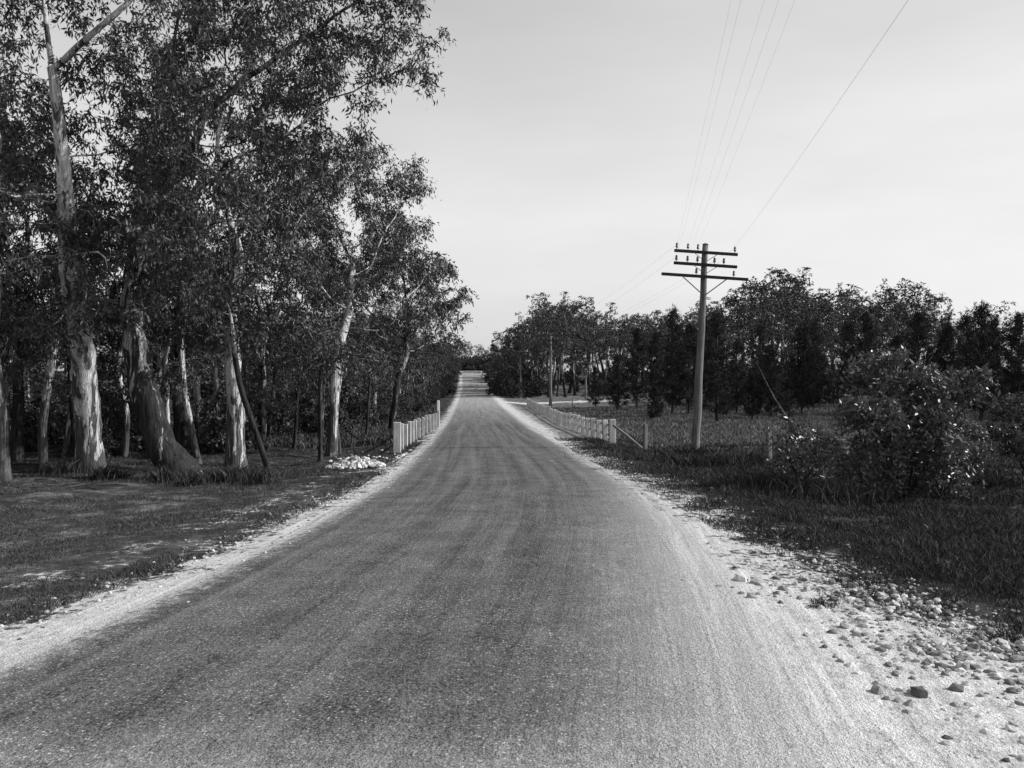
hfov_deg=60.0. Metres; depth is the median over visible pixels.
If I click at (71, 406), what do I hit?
gum tree
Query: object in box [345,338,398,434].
gum tree
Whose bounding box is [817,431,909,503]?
shrub
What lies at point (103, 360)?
gum tree
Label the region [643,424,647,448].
fence post
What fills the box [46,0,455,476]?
gum tree
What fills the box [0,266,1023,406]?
distant trees
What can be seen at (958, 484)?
shrub
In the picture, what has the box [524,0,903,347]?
telegraph wires
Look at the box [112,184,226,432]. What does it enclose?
gum tree
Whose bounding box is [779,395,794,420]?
pine tree
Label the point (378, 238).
gum tree
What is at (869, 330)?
pine tree
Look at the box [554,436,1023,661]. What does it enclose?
grass
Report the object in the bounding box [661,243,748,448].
telegraph pole
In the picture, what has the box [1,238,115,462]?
gum tree
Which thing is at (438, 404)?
marker post
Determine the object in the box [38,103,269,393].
gum tree
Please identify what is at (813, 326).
pine tree
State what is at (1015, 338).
pine tree
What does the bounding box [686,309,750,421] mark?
pine tree
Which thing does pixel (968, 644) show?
gravel
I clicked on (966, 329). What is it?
pine tree
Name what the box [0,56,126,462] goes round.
gum tree
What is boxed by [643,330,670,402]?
pine tree
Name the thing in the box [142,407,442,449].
grass
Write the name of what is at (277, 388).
gum tree
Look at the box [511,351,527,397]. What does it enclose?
telegraph pole
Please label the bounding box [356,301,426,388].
gum tree
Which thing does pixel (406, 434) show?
guard fence
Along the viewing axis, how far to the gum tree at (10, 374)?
23.95 m
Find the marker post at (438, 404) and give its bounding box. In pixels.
[437,400,439,419]
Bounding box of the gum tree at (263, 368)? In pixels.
[191,188,343,439]
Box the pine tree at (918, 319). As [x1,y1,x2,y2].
[899,311,939,406]
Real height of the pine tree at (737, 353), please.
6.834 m
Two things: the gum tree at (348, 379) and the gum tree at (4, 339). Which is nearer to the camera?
the gum tree at (4, 339)
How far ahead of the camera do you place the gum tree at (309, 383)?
38.34 m
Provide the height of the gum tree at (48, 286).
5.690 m
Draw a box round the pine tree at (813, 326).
[797,318,833,404]
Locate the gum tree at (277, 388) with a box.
[246,316,293,405]
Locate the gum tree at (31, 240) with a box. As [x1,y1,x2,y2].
[0,191,55,355]
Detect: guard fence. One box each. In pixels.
[393,410,439,452]
[527,398,615,443]
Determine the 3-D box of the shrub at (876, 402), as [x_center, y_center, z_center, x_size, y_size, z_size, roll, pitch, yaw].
[7.617,0.782,17.115,3.093,3.063,2.984,0,1,11]
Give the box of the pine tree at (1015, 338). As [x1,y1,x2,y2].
[996,310,1023,414]
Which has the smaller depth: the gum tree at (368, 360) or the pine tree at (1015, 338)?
the gum tree at (368, 360)
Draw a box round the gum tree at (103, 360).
[39,301,122,411]
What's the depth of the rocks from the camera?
5.93 m
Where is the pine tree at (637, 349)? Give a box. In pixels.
[613,326,653,408]
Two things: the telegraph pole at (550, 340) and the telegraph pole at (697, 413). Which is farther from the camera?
the telegraph pole at (550, 340)
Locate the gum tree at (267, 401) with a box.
[215,292,305,452]
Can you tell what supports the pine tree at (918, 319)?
on the ground at (98, 559)
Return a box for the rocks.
[733,573,980,697]
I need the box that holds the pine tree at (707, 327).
[685,315,724,408]
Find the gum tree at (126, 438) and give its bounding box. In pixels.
[93,296,167,457]
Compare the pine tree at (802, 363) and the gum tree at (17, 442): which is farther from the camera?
the pine tree at (802, 363)
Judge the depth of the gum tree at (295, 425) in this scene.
33.62 m
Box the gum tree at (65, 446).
[59,283,113,455]
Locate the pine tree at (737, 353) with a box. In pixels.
[721,337,749,412]
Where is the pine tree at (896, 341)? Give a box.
[868,334,915,392]
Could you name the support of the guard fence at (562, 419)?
on the ground at (98, 559)
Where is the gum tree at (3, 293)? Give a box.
[0,267,11,312]
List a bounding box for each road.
[0,371,1023,767]
[538,394,704,403]
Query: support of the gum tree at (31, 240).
on the ground at (98, 559)
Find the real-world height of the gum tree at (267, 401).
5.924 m
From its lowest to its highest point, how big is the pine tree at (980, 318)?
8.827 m
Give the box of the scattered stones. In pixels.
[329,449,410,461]
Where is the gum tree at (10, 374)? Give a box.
[0,245,71,462]
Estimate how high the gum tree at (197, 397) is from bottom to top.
10.745 m
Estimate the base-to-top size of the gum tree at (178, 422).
13.343 m
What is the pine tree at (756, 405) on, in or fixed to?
on the ground at (98, 559)
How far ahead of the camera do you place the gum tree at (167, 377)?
26.74 m
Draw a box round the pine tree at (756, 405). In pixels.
[738,373,770,419]
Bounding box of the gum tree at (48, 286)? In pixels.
[9,257,107,354]
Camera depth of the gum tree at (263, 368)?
35.47 m
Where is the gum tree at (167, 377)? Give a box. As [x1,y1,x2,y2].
[101,257,224,423]
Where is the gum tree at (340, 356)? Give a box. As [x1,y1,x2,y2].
[284,315,367,461]
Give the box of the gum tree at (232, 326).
[189,267,272,472]
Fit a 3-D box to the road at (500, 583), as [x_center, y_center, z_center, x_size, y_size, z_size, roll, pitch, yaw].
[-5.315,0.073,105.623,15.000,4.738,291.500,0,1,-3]
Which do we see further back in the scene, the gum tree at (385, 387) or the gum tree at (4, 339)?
the gum tree at (385, 387)
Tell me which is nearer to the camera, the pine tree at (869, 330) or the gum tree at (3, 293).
the gum tree at (3, 293)
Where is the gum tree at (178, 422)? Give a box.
[47,34,300,447]
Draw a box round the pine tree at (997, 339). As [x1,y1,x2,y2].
[970,315,1013,408]
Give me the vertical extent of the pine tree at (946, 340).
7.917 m
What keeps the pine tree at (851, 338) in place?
on the ground at (98, 559)
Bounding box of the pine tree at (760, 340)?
[739,322,785,407]
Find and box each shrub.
[185,399,261,447]
[754,412,855,481]
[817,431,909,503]
[829,345,1000,497]
[895,429,991,500]
[920,421,993,484]
[982,391,1023,474]
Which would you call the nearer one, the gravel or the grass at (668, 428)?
the gravel
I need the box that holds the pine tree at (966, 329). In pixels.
[948,313,979,369]
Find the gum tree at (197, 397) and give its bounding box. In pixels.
[115,210,272,416]
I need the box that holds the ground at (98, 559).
[0,371,1023,651]
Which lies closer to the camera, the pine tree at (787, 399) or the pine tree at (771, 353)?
the pine tree at (787, 399)
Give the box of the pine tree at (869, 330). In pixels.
[842,310,881,392]
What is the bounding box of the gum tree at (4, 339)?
[0,143,88,370]
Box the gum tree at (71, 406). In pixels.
[36,269,118,450]
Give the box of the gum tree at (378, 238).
[240,124,458,456]
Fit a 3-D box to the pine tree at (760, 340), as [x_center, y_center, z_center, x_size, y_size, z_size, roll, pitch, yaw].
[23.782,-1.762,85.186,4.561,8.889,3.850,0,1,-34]
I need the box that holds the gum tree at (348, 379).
[308,308,386,401]
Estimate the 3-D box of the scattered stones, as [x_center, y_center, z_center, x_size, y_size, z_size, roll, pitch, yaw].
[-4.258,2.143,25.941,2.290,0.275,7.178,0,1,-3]
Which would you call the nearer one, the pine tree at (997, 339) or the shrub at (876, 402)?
the shrub at (876, 402)
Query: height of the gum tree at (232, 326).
5.464 m
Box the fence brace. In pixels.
[613,424,642,448]
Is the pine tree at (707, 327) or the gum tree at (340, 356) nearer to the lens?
the gum tree at (340, 356)
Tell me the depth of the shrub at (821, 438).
18.66 m
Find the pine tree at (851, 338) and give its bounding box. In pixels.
[820,319,876,400]
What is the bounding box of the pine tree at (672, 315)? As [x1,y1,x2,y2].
[650,304,693,413]
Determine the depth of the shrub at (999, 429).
19.47 m
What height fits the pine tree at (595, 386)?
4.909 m
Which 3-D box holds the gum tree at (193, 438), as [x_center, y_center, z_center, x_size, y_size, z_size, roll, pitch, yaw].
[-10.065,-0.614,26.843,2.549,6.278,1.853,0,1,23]
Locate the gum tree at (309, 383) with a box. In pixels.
[257,259,372,435]
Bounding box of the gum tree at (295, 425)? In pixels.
[262,327,320,449]
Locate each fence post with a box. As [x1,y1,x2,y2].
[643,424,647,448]
[766,430,771,461]
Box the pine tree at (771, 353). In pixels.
[746,344,797,416]
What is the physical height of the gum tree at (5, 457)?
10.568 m
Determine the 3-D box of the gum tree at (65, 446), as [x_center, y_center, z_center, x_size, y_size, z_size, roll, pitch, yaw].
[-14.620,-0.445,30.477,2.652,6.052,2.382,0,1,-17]
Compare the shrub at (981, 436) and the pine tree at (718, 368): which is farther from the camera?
the pine tree at (718, 368)
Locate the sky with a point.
(563, 141)
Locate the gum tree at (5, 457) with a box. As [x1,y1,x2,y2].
[0,29,87,481]
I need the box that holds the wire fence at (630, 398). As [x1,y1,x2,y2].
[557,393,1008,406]
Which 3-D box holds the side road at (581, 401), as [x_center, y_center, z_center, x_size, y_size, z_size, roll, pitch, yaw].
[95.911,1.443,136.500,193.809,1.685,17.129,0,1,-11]
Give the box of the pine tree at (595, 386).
[586,364,604,406]
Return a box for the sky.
[0,0,1023,371]
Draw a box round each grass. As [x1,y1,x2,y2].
[26,444,922,609]
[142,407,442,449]
[552,400,1022,448]
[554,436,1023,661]
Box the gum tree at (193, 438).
[145,263,221,463]
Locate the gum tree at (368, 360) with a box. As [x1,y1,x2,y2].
[298,310,390,453]
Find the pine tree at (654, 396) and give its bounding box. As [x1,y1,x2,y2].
[645,385,669,418]
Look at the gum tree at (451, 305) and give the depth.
45.35 m
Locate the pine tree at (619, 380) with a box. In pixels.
[603,354,636,411]
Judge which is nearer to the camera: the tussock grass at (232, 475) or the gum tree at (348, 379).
the tussock grass at (232, 475)
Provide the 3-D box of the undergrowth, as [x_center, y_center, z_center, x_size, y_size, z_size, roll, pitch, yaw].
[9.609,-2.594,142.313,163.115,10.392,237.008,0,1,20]
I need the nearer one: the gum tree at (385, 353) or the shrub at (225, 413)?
the shrub at (225, 413)
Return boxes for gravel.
[0,448,1023,762]
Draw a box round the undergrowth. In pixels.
[3,354,1023,457]
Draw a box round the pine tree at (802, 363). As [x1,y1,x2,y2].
[777,322,828,412]
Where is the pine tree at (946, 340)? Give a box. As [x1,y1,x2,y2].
[923,321,968,408]
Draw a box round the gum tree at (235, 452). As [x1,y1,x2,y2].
[83,0,363,471]
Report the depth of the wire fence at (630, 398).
100.22 m
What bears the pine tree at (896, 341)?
on the ground at (98, 559)
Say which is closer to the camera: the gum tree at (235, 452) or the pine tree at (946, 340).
the gum tree at (235, 452)
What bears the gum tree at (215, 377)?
on the ground at (98, 559)
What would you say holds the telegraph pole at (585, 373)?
on the ground at (98, 559)
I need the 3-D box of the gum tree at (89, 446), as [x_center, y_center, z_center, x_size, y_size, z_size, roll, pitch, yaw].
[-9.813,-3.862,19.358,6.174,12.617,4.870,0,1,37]
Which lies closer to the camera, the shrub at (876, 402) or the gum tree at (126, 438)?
the shrub at (876, 402)
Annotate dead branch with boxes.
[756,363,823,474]
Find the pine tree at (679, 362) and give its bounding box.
[660,323,713,413]
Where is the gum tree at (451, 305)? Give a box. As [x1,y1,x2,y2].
[314,202,478,429]
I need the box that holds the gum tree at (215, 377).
[191,299,254,448]
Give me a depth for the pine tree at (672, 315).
76.35 m
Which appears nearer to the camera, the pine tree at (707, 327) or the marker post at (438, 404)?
the marker post at (438, 404)
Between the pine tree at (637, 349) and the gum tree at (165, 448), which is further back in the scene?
the pine tree at (637, 349)
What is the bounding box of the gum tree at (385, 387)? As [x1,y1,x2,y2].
[348,309,406,413]
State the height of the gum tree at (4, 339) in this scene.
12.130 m
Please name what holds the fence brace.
on the ground at (98, 559)
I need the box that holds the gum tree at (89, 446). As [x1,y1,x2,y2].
[0,0,197,472]
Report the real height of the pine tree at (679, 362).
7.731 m
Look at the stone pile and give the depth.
21.85 m
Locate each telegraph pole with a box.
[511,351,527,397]
[534,332,567,407]
[580,368,591,399]
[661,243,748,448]
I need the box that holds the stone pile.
[325,455,385,469]
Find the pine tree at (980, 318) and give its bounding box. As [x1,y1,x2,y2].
[948,300,1015,420]
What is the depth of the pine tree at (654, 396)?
62.40 m
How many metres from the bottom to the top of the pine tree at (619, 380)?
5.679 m

